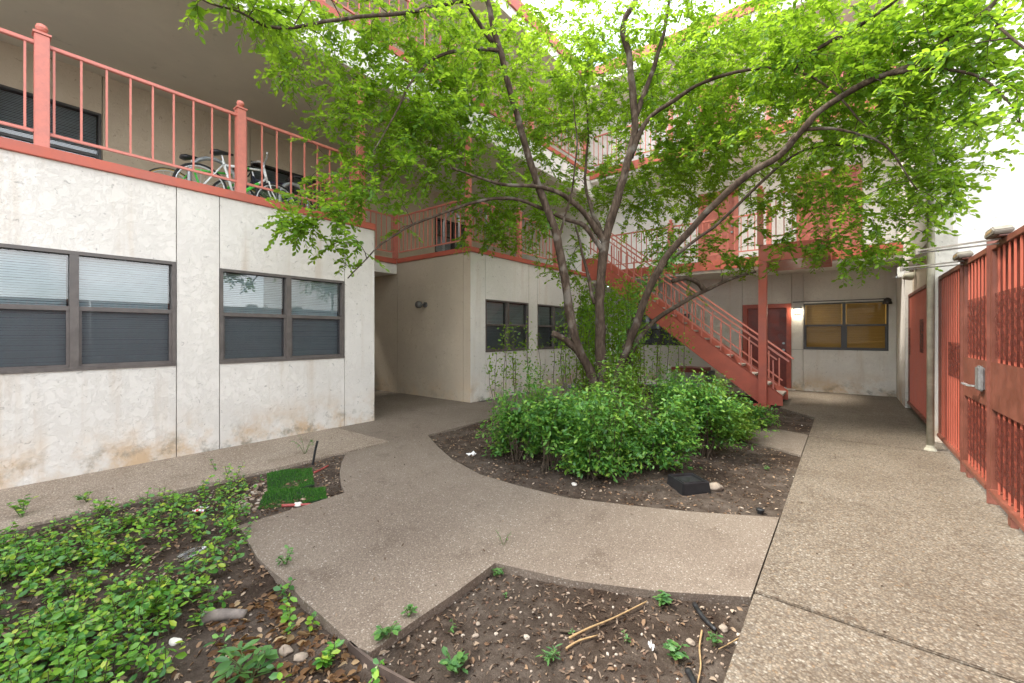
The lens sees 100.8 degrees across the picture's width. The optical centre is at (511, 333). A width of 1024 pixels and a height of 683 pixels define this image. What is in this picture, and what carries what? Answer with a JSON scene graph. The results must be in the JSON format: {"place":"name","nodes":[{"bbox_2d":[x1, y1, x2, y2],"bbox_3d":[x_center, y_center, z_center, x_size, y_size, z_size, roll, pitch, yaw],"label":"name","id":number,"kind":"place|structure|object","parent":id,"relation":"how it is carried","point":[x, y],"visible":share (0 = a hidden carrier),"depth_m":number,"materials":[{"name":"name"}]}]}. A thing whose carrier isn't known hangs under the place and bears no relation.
{"place":"outdoors","nodes":[
{"label":"outdoors","id":0,"kind":"place"},
{"bbox_2d":[0,427,389,533],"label":"pavement","id":1,"kind":"structure","parent":0,"point":[180,475],"depth_m":4.16,"materials":[{"name":"concrete"}]},
{"bbox_2d":[7,494,37,517],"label":"weed","id":2,"kind":"object","parent":1,"relation":"on","point":[16,508],"visible":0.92,"depth_m":3.23,"materials":[{"name":"green plant"}]},
{"bbox_2d":[72,491,92,501],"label":"weed","id":3,"kind":"object","parent":1,"relation":"on","point":[83,496],"visible":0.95,"depth_m":3.49,"materials":[{"name":"green plant"}]},
{"bbox_2d":[291,438,314,453],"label":"weed","id":4,"kind":"object","parent":1,"relation":"on","point":[303,446],"visible":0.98,"depth_m":4.91,"materials":[{"name":"green plant"}]},
{"bbox_2d":[0,385,813,682],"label":"soil","id":5,"kind":"structure","parent":0,"point":[199,665],"depth_m":2.24,"materials":[{"name":"soil"}]},
{"bbox_2d":[169,637,181,645],"bbox_3d":[-1.578,1.444,1.983,0.060,0.028,0.043,0,0,12],"label":"rock","id":6,"kind":"object","parent":5,"relation":"on","point":[173,640],"visible":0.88,"depth_m":1.98,"materials":[{"name":"white stone"}]},
{"bbox_2d":[0,460,379,682],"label":"ivy stems","id":7,"kind":"object","parent":5,"relation":"on","point":[125,613],"visible":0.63,"depth_m":2.29,"materials":[{"name":"plant"}]},
{"bbox_2d":[0,459,384,682],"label":"ivy groundcover","id":8,"kind":"object","parent":5,"relation":"on","point":[38,675],"visible":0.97,"depth_m":2.17,"materials":[{"name":"green plant"}]},
{"bbox_2d":[201,608,247,624],"bbox_3d":[-1.453,1.428,2.146,0.199,0.068,0.068,0,0,-11],"label":"log","id":9,"kind":"object","parent":5,"relation":"on","point":[220,614],"visible":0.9,"depth_m":2.13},
{"bbox_2d":[212,638,278,682],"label":"weed","id":10,"kind":"object","parent":5,"relation":"on","point":[256,661],"visible":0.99,"depth_m":1.76,"materials":[{"name":"green plant"}]},
{"bbox_2d":[237,479,266,515],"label":"gravel","id":11,"kind":"structure","parent":5,"relation":"on","point":[254,492],"depth_m":3.74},
{"bbox_2d":[279,644,292,656],"bbox_3d":[-1.017,1.428,1.905,0.070,0.032,0.051,0,0,30],"label":"rock","id":12,"kind":"object","parent":5,"relation":"on","point":[286,650],"visible":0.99,"depth_m":1.89,"materials":[{"name":"stone"}]},
{"bbox_2d":[267,468,313,491],"bbox_3d":[-2.144,1.414,4.116,0.417,0.076,0.628,0,0,-30],"label":"turf mat","id":13,"kind":"object","parent":5,"relation":"on","point":[276,479],"visible":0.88,"depth_m":4.11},
{"bbox_2d":[258,486,327,508],"bbox_3d":[-1.880,1.416,3.684,0.524,0.076,0.394,0,0,-22],"label":"turf mat","id":14,"kind":"object","parent":5,"relation":"on","point":[289,494],"visible":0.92,"depth_m":3.68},
{"bbox_2d":[207,591,383,682],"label":"fallen leaves","id":15,"kind":"object","parent":5,"relation":"on","point":[280,640],"visible":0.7,"depth_m":1.95,"materials":[{"name":"brown plant"}]},
{"bbox_2d":[281,503,310,506],"bbox_3d":[-1.766,1.413,3.490,0.240,0.028,0.030,0,0,-8],"label":"plastic pipe","id":16,"kind":"object","parent":5,"relation":"on","point":[290,505],"visible":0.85,"depth_m":3.47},
{"bbox_2d":[293,652,308,661],"bbox_3d":[-0.933,1.432,1.875,0.060,0.030,0.044,0,0,-22],"label":"rock","id":17,"kind":"object","parent":5,"relation":"on","point":[301,657],"visible":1,"depth_m":1.87,"materials":[{"name":"stone"}]},
{"bbox_2d":[312,440,318,464],"bbox_3d":[-2.141,1.309,4.604,0.078,0.286,0.024,0,0,0],"label":"garden stake","id":18,"kind":"object","parent":5,"relation":"on","point":[314,453],"visible":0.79,"depth_m":4.59,"materials":[{"name":"black plastic"}]},
{"bbox_2d":[312,639,344,669],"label":"weed","id":19,"kind":"object","parent":5,"relation":"on","point":[325,660],"visible":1,"depth_m":1.83,"materials":[{"name":"green plant"}]},
{"bbox_2d":[348,642,413,682],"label":"garden edging","id":20,"kind":"object","parent":5,"relation":"on","point":[361,656],"visible":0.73,"depth_m":1.79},
{"bbox_2d":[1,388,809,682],"bbox_3d":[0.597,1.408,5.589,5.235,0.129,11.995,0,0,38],"label":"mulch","id":21,"kind":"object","parent":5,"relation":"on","point":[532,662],"visible":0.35,"depth_m":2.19,"materials":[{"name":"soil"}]},
{"bbox_2d":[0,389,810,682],"bbox_3d":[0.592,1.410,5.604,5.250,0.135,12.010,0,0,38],"label":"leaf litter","id":22,"kind":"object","parent":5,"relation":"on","point":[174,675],"visible":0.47,"depth_m":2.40,"materials":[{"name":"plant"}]},
{"bbox_2d":[5,397,808,682],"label":"pebbles","id":23,"kind":"object","parent":5,"relation":"on","point":[527,637],"visible":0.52,"depth_m":2.08,"materials":[{"name":"stone"}]},
{"bbox_2d":[439,646,468,674],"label":"weed","id":24,"kind":"object","parent":5,"relation":"on","point":[453,664],"visible":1,"depth_m":1.80,"materials":[{"name":"green plant"}]},
{"bbox_2d":[492,567,503,576],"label":"weed","id":25,"kind":"object","parent":5,"relation":"on","point":[497,572],"visible":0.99,"depth_m":2.53,"materials":[{"name":"green plant"}]},
{"bbox_2d":[475,360,558,461],"bbox_3d":[0.081,0.866,4.870,0.996,1.119,0.944,0,0,7],"label":"shrub","id":26,"kind":"object","parent":5,"relation":"on","point":[512,427],"visible":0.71,"depth_m":4.75,"materials":[{"name":"green plant"}]},
{"bbox_2d":[512,379,583,472],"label":"shrub","id":27,"kind":"object","parent":5,"relation":"on","point":[547,409],"visible":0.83,"depth_m":4.30,"materials":[{"name":"green plant"}]},
{"bbox_2d":[536,643,562,664],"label":"weed","id":28,"kind":"object","parent":5,"relation":"on","point":[550,654],"visible":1,"depth_m":1.86,"materials":[{"name":"green plant"}]},
{"bbox_2d":[560,629,582,632],"bbox_3d":[0.286,1.429,2.037,0.116,0.019,0.016,0,0,-3],"label":"dry stick","id":29,"kind":"object","parent":5,"relation":"on","point":[564,631],"visible":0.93,"depth_m":2.03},
{"bbox_2d":[565,634,597,649],"bbox_3d":[0.323,1.426,1.965,0.183,0.012,0.017,0,0,-29],"label":"dry stick","id":30,"kind":"object","parent":5,"relation":"on","point":[572,644],"visible":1,"depth_m":1.96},
{"bbox_2d":[549,383,614,441],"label":"shrub","id":31,"kind":"object","parent":5,"relation":"on","point":[572,391],"visible":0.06,"depth_m":5.18,"materials":[{"name":"green plant"}]},
{"bbox_2d":[484,298,694,424],"bbox_3d":[1.292,0.430,6.800,3.497,1.944,1.606,0,0,1],"label":"shoot clump","id":32,"kind":"object","parent":5,"relation":"on","point":[565,366],"visible":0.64,"depth_m":6.68,"materials":[{"name":"green plant"}]},
{"bbox_2d":[544,377,650,482],"bbox_3d":[0.834,0.936,4.237,0.985,1.000,0.955,0,0,38],"label":"shrub","id":33,"kind":"object","parent":5,"relation":"on","point":[592,430],"visible":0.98,"depth_m":4.08,"materials":[{"name":"green plant"}]},
{"bbox_2d":[568,601,647,638],"bbox_3d":[0.490,1.421,2.115,0.535,0.019,0.023,0,0,-32],"label":"dry stick","id":34,"kind":"object","parent":5,"relation":"on","point":[587,628],"visible":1,"depth_m":2.08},
{"bbox_2d":[564,271,654,409],"bbox_3d":[1.845,0.133,7.828,1.796,2.597,1.380,0,0,-28],"label":"shrub","id":35,"kind":"object","parent":5,"relation":"on","point":[589,307],"visible":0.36,"depth_m":7.64,"materials":[{"name":"green plant"}]},
{"bbox_2d":[580,351,658,455],"bbox_3d":[1.260,0.815,5.022,1.018,1.218,0.938,0,0,15],"label":"shrub","id":36,"kind":"object","parent":5,"relation":"on","point":[623,379],"visible":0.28,"depth_m":4.97,"materials":[{"name":"green plant"}]},
{"bbox_2d":[648,641,654,650],"bbox_3d":[0.633,1.416,1.922,0.017,0.034,0.033,0,0,-22],"label":"paper scrap","id":37,"kind":"object","parent":5,"relation":"on","point":[650,644],"visible":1,"depth_m":1.92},
{"bbox_2d":[592,385,715,476],"bbox_3d":[1.507,0.963,4.405,1.166,0.951,1.049,0,0,38],"label":"shrub","id":38,"kind":"object","parent":5,"relation":"on","point":[671,439],"visible":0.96,"depth_m":4.30,"materials":[{"name":"green plant"}]},
{"bbox_2d":[653,590,671,605],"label":"weed","id":39,"kind":"object","parent":5,"relation":"on","point":[663,597],"visible":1,"depth_m":2.24,"materials":[{"name":"green plant"}]},
{"bbox_2d":[662,639,689,659],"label":"weed","id":40,"kind":"object","parent":5,"relation":"on","point":[675,653],"visible":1,"depth_m":1.88,"materials":[{"name":"green plant"}]},
{"bbox_2d":[643,365,725,431],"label":"shrub","id":41,"kind":"object","parent":5,"relation":"on","point":[656,401],"visible":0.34,"depth_m":5.64,"materials":[{"name":"green plant"}]},
{"bbox_2d":[667,472,710,495],"bbox_3d":[1.617,1.391,3.890,0.284,0.138,0.284,0,0,-10],"label":"valve box","id":42,"kind":"object","parent":5,"relation":"on","point":[686,484],"visible":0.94,"depth_m":3.79,"materials":[{"name":"black plastic"}]},
{"bbox_2d":[684,667,696,682],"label":"plastic pipe","id":43,"kind":"object","parent":5,"relation":"on","point":[690,674],"visible":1,"depth_m":1.75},
{"bbox_2d":[666,365,714,389],"bbox_3d":[4.454,1.130,10.550,1.090,0.660,0.540,0,0,38],"label":"air conditioner","id":44,"kind":"object","parent":5,"relation":"on","point":[688,372],"visible":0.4,"depth_m":10.31,"materials":[{"name":"brown metal"}]},
{"bbox_2d":[686,638,695,645],"bbox_3d":[0.836,1.445,1.983,0.034,0.020,0.044,0,0,-13],"label":"rock","id":45,"kind":"object","parent":5,"relation":"on","point":[690,641],"visible":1,"depth_m":1.97,"materials":[{"name":"stone"}]},
{"bbox_2d":[697,630,702,682],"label":"dry stick","id":46,"kind":"object","parent":5,"relation":"on","point":[701,633],"visible":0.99,"depth_m":1.89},
{"bbox_2d":[692,602,717,631],"bbox_3d":[0.965,1.425,2.131,0.032,0.028,0.197,0,0,-4],"label":"plastic pipe","id":47,"kind":"object","parent":5,"relation":"on","point":[702,616],"visible":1,"depth_m":2.12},
{"bbox_2d":[659,368,756,459],"bbox_3d":[2.257,0.910,4.908,1.041,1.027,0.918,0,0,-33],"label":"shrub","id":48,"kind":"object","parent":5,"relation":"on","point":[709,417],"visible":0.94,"depth_m":4.77,"materials":[{"name":"green plant"}]},
{"bbox_2d":[706,631,723,646],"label":"weed","id":49,"kind":"object","parent":5,"relation":"on","point":[713,639],"visible":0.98,"depth_m":1.96,"materials":[{"name":"green plant"}]},
{"bbox_2d":[710,482,723,490],"bbox_3d":[1.843,1.404,3.877,0.142,0.075,0.132,0,0,-32],"label":"rock","id":50,"kind":"object","parent":5,"relation":"on","point":[715,486],"visible":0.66,"depth_m":3.84,"materials":[{"name":"stone"}]},
{"bbox_2d":[719,624,727,632],"bbox_3d":[1.037,1.446,2.075,0.053,0.027,0.046,0,0,-26],"label":"rock","id":51,"kind":"object","parent":5,"relation":"on","point":[723,628],"visible":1,"depth_m":2.06,"materials":[{"name":"stone"}]},
{"bbox_2d":[694,371,779,445],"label":"shrub","id":52,"kind":"object","parent":5,"relation":"on","point":[744,431],"visible":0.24,"depth_m":5.49,"materials":[{"name":"green plant"}]},
{"bbox_2d":[756,507,764,514],"bbox_3d":[1.969,1.424,3.362,0.060,0.072,0.060,0,0,38],"label":"sprinkler head","id":53,"kind":"object","parent":5,"relation":"on","point":[760,510],"visible":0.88,"depth_m":3.35},
{"bbox_2d":[753,261,770,407],"bbox_3d":[4.875,0.011,8.259,0.280,2.818,0.215,0,0,38],"label":"support post","id":54,"kind":"object","parent":5,"relation":"on","point":[763,341],"visible":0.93,"depth_m":8.21,"materials":[{"name":"metal"}]},
{"bbox_2d":[742,402,781,429],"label":"shrub","id":55,"kind":"object","parent":5,"relation":"on","point":[762,411],"visible":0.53,"depth_m":6.18,"materials":[{"name":"green plant"}]},
{"bbox_2d":[237,388,807,657],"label":"path","id":56,"kind":"structure","parent":0,"point":[434,522],"depth_m":2.89,"materials":[{"name":"concrete"}]},
{"bbox_2d":[276,545,293,564],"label":"weed","id":57,"kind":"object","parent":56,"relation":"on","point":[288,557],"visible":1,"depth_m":2.56,"materials":[{"name":"green plant"}]},
{"bbox_2d":[0,0,609,489],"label":"apartment building","id":58,"kind":"structure","parent":56,"relation":"on","point":[146,314],"depth_m":5.71,"materials":[{"name":"paint"}]},
{"bbox_2d":[0,84,100,159],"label":"window","id":59,"kind":"structure","parent":58,"relation":"in","point":[67,121],"depth_m":6.53,"materials":[{"name":"black glass"}]},
{"bbox_2d":[0,243,175,373],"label":"window","id":60,"kind":"structure","parent":58,"relation":"in","point":[61,310],"depth_m":4.26,"materials":[{"name":"glass"}]},
{"bbox_2d":[0,23,364,220],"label":"balcony railing","id":61,"kind":"object","parent":58,"relation":"on","point":[40,41],"visible":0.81,"depth_m":4.51,"materials":[{"name":"metal"}]},
{"bbox_2d":[149,154,262,197],"bbox_3d":[-4.697,-2.225,6.619,0.446,0.951,1.690,0,0,38],"label":"bicycle","id":62,"kind":"object","parent":58,"relation":"on","point":[185,157],"visible":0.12,"depth_m":6.34,"materials":[{"name":"black metal"}]},
{"bbox_2d":[187,156,234,180],"bbox_3d":[-4.535,-2.215,6.453,0.140,0.930,0.760,0,0,38],"label":"bike rack","id":63,"kind":"object","parent":58,"relation":"on","point":[198,160],"visible":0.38,"depth_m":6.34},
{"bbox_2d":[172,149,296,202],"bbox_3d":[-4.120,-2.256,6.447,0.610,1.014,1.690,0,0,38],"label":"bicycle","id":64,"kind":"object","parent":58,"relation":"on","point":[217,152],"visible":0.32,"depth_m":6.29,"materials":[{"name":"white metal"}]},
{"bbox_2d":[212,166,315,209],"bbox_3d":[-4.053,-2.225,7.067,0.446,0.951,1.690,0,0,38],"label":"bicycle","id":65,"kind":"object","parent":58,"relation":"on","point":[217,183],"visible":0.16,"depth_m":6.91,"materials":[{"name":"black metal"}]},
{"bbox_2d":[219,268,344,363],"bbox_3d":[-3.100,-0.208,5.808,0.214,1.155,1.616,0,0,38],"label":"window","id":66,"kind":"structure","parent":58,"relation":"in","point":[264,317],"depth_m":5.73,"materials":[{"name":"glass"}]},
{"bbox_2d":[251,161,327,212],"bbox_3d":[-4.834,-2.990,9.236,0.214,0.980,1.630,0,0,38],"label":"window","id":67,"kind":"structure","parent":58,"relation":"in","point":[271,174],"depth_m":9.06,"materials":[{"name":"black glass"}]},
{"bbox_2d":[278,182,309,208],"bbox_3d":[-3.698,-2.155,7.195,0.140,0.810,0.600,0,0,38],"label":"bike rack","id":68,"kind":"object","parent":58,"relation":"on","point":[288,184],"visible":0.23,"depth_m":7.11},
{"bbox_2d":[298,166,365,218],"bbox_3d":[-3.246,-2.318,7.501,2.252,0.863,0.042,0,0,38],"label":"balcony railing","id":69,"kind":"object","parent":58,"relation":"attached to","point":[313,186],"visible":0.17,"depth_m":7.49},
{"bbox_2d":[310,194,397,258],"bbox_3d":[-3.398,-2.340,9.134,0.120,1.177,2.238,0,0,38],"label":"balcony railing","id":70,"kind":"object","parent":58,"relation":"on","point":[394,246],"visible":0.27,"depth_m":9.87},
{"bbox_2d":[415,301,426,307],"bbox_3d":[-2.001,-0.628,9.303,0.170,0.156,0.233,0,0,38],"label":"wall lamp","id":71,"kind":"object","parent":58,"relation":"attached to","point":[418,304],"visible":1,"depth_m":9.23,"materials":[{"name":"metal"}]},
{"bbox_2d":[399,198,464,252],"bbox_3d":[-1.795,-2.318,9.286,2.172,0.863,0.042,0,0,38],"label":"balcony railing","id":72,"kind":"object","parent":58,"relation":"attached to","point":[427,209],"visible":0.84,"depth_m":9.24,"materials":[{"name":"metal"}]},
{"bbox_2d":[435,217,464,251],"bbox_3d":[-1.848,-2.875,13.044,0.214,1.050,1.550,0,0,38],"label":"window","id":73,"kind":"structure","parent":58,"relation":"in","point":[453,245],"depth_m":12.94,"materials":[{"name":"black glass"}]},
{"bbox_2d":[443,211,459,250],"bbox_3d":[-1.383,-2.265,9.662,0.640,1.030,0.140,0,0,38],"label":"bike rack","id":74,"kind":"object","parent":58,"relation":"on","point":[457,215],"visible":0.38,"depth_m":9.71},
{"bbox_2d":[322,0,585,167],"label":"balcony railing","id":75,"kind":"object","parent":58,"relation":"on","point":[353,13],"visible":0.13,"depth_m":8.20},
{"bbox_2d":[485,299,528,351],"bbox_3d":[-0.155,-0.160,9.563,0.214,1.120,1.540,0,0,38],"label":"window","id":76,"kind":"structure","parent":58,"relation":"in","point":[498,313],"depth_m":9.50,"materials":[{"name":"glass"}]},
{"bbox_2d":[465,133,557,265],"bbox_3d":[0.137,-2.896,9.874,0.120,2.289,3.410,0,0,38],"label":"balcony railing","id":77,"kind":"object","parent":58,"relation":"on","point":[469,237],"visible":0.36,"depth_m":9.85,"materials":[{"name":"metal"}]},
{"bbox_2d":[538,304,568,348],"bbox_3d":[1.023,-0.160,11.066,0.214,1.120,1.520,0,0,38],"label":"window","id":78,"kind":"structure","parent":58,"relation":"in","point":[546,323],"depth_m":10.98,"materials":[{"name":"glass"}]},
{"bbox_2d":[577,308,594,346],"bbox_3d":[2.217,-0.160,12.589,0.214,1.120,1.450,0,0,38],"label":"window","id":79,"kind":"structure","parent":58,"relation":"in","point":[577,308],"depth_m":12.51,"materials":[{"name":"glass"}]},
{"bbox_2d":[371,621,401,640],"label":"weed","id":80,"kind":"object","parent":56,"relation":"on","point":[385,631],"visible":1,"depth_m":1.94,"materials":[{"name":"green plant"}]},
{"bbox_2d":[400,604,417,616],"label":"weed","id":81,"kind":"object","parent":56,"relation":"on","point":[409,608],"visible":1,"depth_m":2.10,"materials":[{"name":"green plant"}]},
{"bbox_2d":[52,390,1021,638],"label":"leaf specks","id":82,"kind":"object","parent":56,"relation":"on","point":[530,529],"visible":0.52,"depth_m":2.93,"materials":[{"name":"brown plant"}]},
{"bbox_2d":[477,379,785,401],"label":"ground","id":83,"kind":"structure","parent":0,"point":[569,385],"depth_m":12.42,"materials":[{"name":"soil"}]},
{"bbox_2d":[178,0,1023,424],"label":"tree","id":84,"kind":"object","parent":83,"relation":"on","point":[874,42],"visible":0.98,"depth_m":5.61,"materials":[{"name":"green plant"}]},
{"bbox_2d":[606,243,686,410],"bbox_3d":[1.916,-0.033,6.354,1.272,2.529,0.472,0,0,9],"label":"climbing ivy","id":85,"kind":"object","parent":84,"relation":"attached to","point":[669,261],"visible":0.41,"depth_m":6.33,"materials":[{"name":"green plant"}]},
{"bbox_2d":[522,0,896,286],"label":"sky","id":86,"kind":"structure","parent":0,"point":[548,3],"materials":[{"name":"white"}]},
{"bbox_2d":[710,385,952,453],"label":"walkway","id":87,"kind":"structure","parent":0,"point":[874,420],"depth_m":6.95,"materials":[{"name":"concrete"}]},
{"bbox_2d":[582,233,793,405],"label":"staircase","id":88,"kind":"structure","parent":87,"relation":"on","point":[718,355],"depth_m":9.29,"materials":[{"name":"metal"}]},
{"bbox_2d":[522,0,902,396],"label":"apartment building","id":89,"kind":"structure","parent":87,"relation":"on","point":[847,347],"depth_m":10.47,"materials":[{"name":"paint"}]},
{"bbox_2d":[636,314,688,345],"bbox_3d":[4.446,-0.100,12.517,1.550,0.900,0.214,0,0,38],"label":"window","id":90,"kind":"structure","parent":89,"relation":"in","point":[658,332],"depth_m":12.62,"materials":[{"name":"black glass"}]},
{"bbox_2d":[598,204,771,264],"bbox_3d":[4.144,-2.369,10.996,4.468,1.177,0.120,0,0,38],"label":"balcony railing","id":91,"kind":"object","parent":89,"relation":"on","point":[734,217],"visible":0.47,"depth_m":10.62,"materials":[{"name":"metal"}]},
{"bbox_2d":[703,193,733,260],"bbox_3d":[5.650,-2.765,11.581,0.800,1.970,0.100,0,0,38],"label":"door","id":92,"kind":"structure","parent":89,"relation":"in","point":[729,205],"depth_m":11.51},
{"bbox_2d":[703,87,733,123],"bbox_3d":[5.660,-5.715,11.594,0.800,1.970,0.068,0,0,38],"label":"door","id":93,"kind":"structure","parent":89,"relation":"in","point":[726,87],"depth_m":11.41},
{"bbox_2d":[594,53,895,165],"bbox_3d":[4.970,-5.319,10.348,6.568,1.177,0.120,0,0,38],"label":"balcony railing","id":94,"kind":"object","parent":89,"relation":"on","point":[669,127],"visible":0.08,"depth_m":11.41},
{"bbox_2d":[748,308,785,386],"bbox_3d":[6.543,0.355,10.881,0.870,1.990,0.100,0,0,38],"label":"door","id":95,"kind":"structure","parent":89,"relation":"in","point":[776,316],"depth_m":10.76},
{"bbox_2d":[757,173,829,244],"bbox_3d":[5.301,-2.320,8.017,1.170,1.177,0.120,0,0,38],"label":"balcony railing","id":96,"kind":"object","parent":89,"relation":"on","point":[760,238],"visible":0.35,"depth_m":8.18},
{"bbox_2d":[793,307,801,314],"bbox_3d":[6.958,-0.545,10.332,0.170,0.170,0.148,0,0,38],"label":"wall lamp","id":97,"kind":"object","parent":89,"relation":"attached to","point":[797,310],"visible":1,"depth_m":10.30,"materials":[{"name":"metal"}]},
{"bbox_2d":[802,48,853,114],"bbox_3d":[7.548,-5.725,10.113,1.040,1.990,0.068,0,0,38],"label":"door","id":98,"kind":"structure","parent":89,"relation":"in","point":[842,48],"depth_m":10.12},
{"bbox_2d":[802,170,855,248],"bbox_3d":[7.539,-2.775,10.100,1.040,1.990,0.100,0,0,38],"label":"door","id":99,"kind":"structure","parent":89,"relation":"in","point":[807,236],"depth_m":10.01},
{"bbox_2d":[793,297,891,303],"bbox_3d":[7.568,-0.710,9.793,1.825,0.140,0.243,0,0,38],"label":"conduit","id":100,"kind":"object","parent":89,"relation":"attached to","point":[887,300],"visible":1,"depth_m":9.56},
{"bbox_2d":[804,301,888,350],"bbox_3d":[7.766,-0.165,9.913,1.550,1.110,0.214,0,0,38],"label":"window","id":101,"kind":"structure","parent":89,"relation":"in","point":[839,325],"depth_m":9.85,"materials":[{"name":"glass"}]},
{"bbox_2d":[924,19,936,451],"bbox_3d":[5.000,-3.102,5.064,0.120,8.997,0.120,0,0,38],"label":"tall post","id":102,"kind":"object","parent":87,"relation":"on","point":[930,403],"visible":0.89,"depth_m":5.04,"materials":[{"name":"metal"}]},
{"bbox_2d":[723,594,1014,682],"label":"walkway","id":103,"kind":"structure","parent":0,"point":[797,645],"depth_m":1.83,"materials":[{"name":"concrete"}]},
{"bbox_2d":[755,436,1023,682],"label":"walkway","id":104,"kind":"structure","parent":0,"point":[843,511],"depth_m":2.66,"materials":[{"name":"concrete"}]},
{"bbox_2d":[960,262,965,472],"bbox_3d":[4.551,0.288,4.248,0.080,2.216,0.016,0,0,38],"label":"gate post","id":105,"kind":"object","parent":104,"relation":"on","point":[962,468],"visible":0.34,"depth_m":4.26,"materials":[{"name":"metal"}]},
{"bbox_2d":[900,248,985,488],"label":"metal gate","id":106,"kind":"structure","parent":105,"relation":"attached to","point":[974,367],"depth_m":3.92,"materials":[{"name":"red"}]},
{"bbox_2d":[937,265,959,460],"bbox_3d":[4.991,0.288,4.816,0.072,2.024,1.408,0,0,38],"label":"metal screen","id":107,"kind":"object","parent":105,"relation":"attached to","point":[948,434],"visible":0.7,"depth_m":4.86,"materials":[{"name":"red"}]},
{"bbox_2d":[986,240,998,504],"bbox_3d":[3.932,0.288,3.459,0.080,2.216,0.010,0,0,38],"label":"gate post","id":108,"kind":"object","parent":104,"relation":"on","point":[990,499],"visible":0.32,"depth_m":3.47,"materials":[{"name":"metal"}]},
{"bbox_2d":[915,224,1023,531],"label":"metal gate","id":109,"kind":"structure","parent":108,"relation":"attached to","point":[1006,491],"depth_m":3.14,"materials":[{"name":"red"}]},
{"bbox_2d":[896,0,1023,442],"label":"apartment building","id":110,"kind":"structure","parent":0,"point":[1001,203],"depth_m":5.59,"materials":[{"name":"paint"}]},
{"bbox_2d":[896,267,904,277],"bbox_3d":[7.408,-1.160,8.081,0.110,0.200,0.140,0,0,38],"label":"camera box","id":111,"kind":"object","parent":110,"relation":"attached to","point":[900,274],"visible":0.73,"depth_m":8.04,"materials":[{"name":"white plastic"}]},
{"bbox_2d":[902,269,915,279],"bbox_3d":[7.117,-1.058,7.597,0.167,0.205,0.330,0,0,38],"label":"flood light","id":112,"kind":"object","parent":110,"relation":"attached to","point":[909,276],"visible":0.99,"depth_m":7.50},
{"bbox_2d":[907,284,926,422],"bbox_3d":[6.645,0.288,6.925,0.072,2.024,2.488,0,0,38],"label":"metal screen","id":113,"kind":"object","parent":110,"relation":"attached to","point":[917,331],"visible":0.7,"depth_m":7.00,"materials":[{"name":"red"}]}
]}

